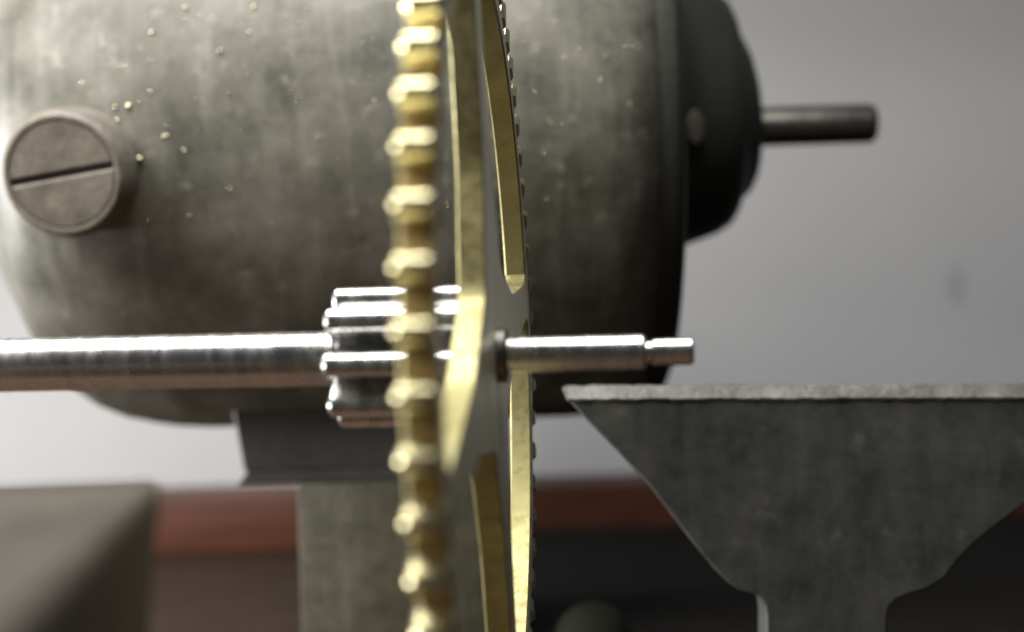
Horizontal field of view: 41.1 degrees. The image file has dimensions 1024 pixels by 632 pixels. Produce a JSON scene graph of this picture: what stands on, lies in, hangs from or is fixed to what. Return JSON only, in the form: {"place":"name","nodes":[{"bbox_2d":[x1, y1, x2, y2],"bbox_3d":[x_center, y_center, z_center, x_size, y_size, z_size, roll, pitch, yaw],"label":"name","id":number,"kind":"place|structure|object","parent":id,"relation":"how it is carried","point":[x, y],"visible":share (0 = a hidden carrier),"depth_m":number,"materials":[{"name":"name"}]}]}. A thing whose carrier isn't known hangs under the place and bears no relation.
{"place":"outdoors","nodes":[
{"label":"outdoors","id":0,"kind":"place"},
{"bbox_2d":[0,482,159,631],"bbox_3d":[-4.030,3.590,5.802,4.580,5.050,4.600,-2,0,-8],"label":"iron block","id":1,"kind":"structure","parent":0,"point":[77,558],"depth_m":6.46,"materials":[{"name":"grey metal"}]},
{"bbox_2d":[149,550,301,631],"bbox_3d":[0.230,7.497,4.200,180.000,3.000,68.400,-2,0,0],"label":"bench top","id":2,"kind":"object","parent":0,"point":[247,591],"depth_m":30.61,"materials":[{"name":"brown wood"}]},
{"bbox_2d":[0,0,693,631],"bbox_3d":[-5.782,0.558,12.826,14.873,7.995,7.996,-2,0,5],"label":"clock wheel","id":3,"kind":"object","parent":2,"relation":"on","point":[430,364],"visible":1,"depth_m":11.98,"materials":[{"name":"gold metal"}]},
{"bbox_2d":[297,479,485,631],"bbox_3d":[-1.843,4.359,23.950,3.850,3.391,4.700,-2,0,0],"label":"support post","id":4,"kind":"object","parent":2,"relation":"on","point":[355,552],"visible":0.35,"depth_m":22.00,"materials":[{"name":"grey metal"}]},
{"bbox_2d":[0,0,878,484],"bbox_3d":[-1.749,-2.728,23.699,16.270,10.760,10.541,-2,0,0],"label":"electric motor","id":5,"kind":"object","parent":4,"relation":"on","point":[668,126],"visible":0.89,"depth_m":19.34,"materials":[{"name":"paint"}]},
{"bbox_2d":[80,5,632,246],"bbox_3d":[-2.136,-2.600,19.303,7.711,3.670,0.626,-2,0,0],"label":"brass filings","id":6,"kind":"object","parent":5,"relation":"on","point":[128,107],"visible":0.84,"depth_m":19.05,"materials":[{"name":"gold metal"}]},
{"bbox_2d":[155,473,1023,553],"bbox_3d":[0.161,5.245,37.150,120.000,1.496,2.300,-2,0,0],"label":"wooden board","id":7,"kind":"object","parent":2,"relation":"on","point":[229,518],"depth_m":36.00,"materials":[{"name":"red wood"}]},
{"bbox_2d":[530,515,1023,631],"bbox_3d":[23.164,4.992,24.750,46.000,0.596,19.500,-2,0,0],"label":"lathe bed","id":8,"kind":"object","parent":2,"relation":"on","point":[669,578],"depth_m":26.55,"materials":[{"name":"black metal"}]},
{"bbox_2d":[563,382,1023,631],"bbox_3d":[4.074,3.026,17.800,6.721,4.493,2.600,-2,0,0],"label":"tool rest","id":9,"kind":"object","parent":8,"relation":"on","point":[842,507],"visible":1,"depth_m":17.00,"materials":[{"name":"metal"}]},
{"bbox_2d":[0,0,1023,488],"bbox_3d":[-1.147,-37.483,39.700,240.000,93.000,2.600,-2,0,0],"label":"wall","id":10,"kind":"structure","parent":0,"point":[892,252],"depth_m":38.40,"materials":[{"name":"white paint"}]},
{"bbox_2d":[555,602,630,631],"bbox_3d":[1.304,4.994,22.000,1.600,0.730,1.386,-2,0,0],"label":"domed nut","id":11,"kind":"object","parent":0,"point":[592,617],"visible":1,"depth_m":21.67,"materials":[{"name":"grey metal"}]}
]}

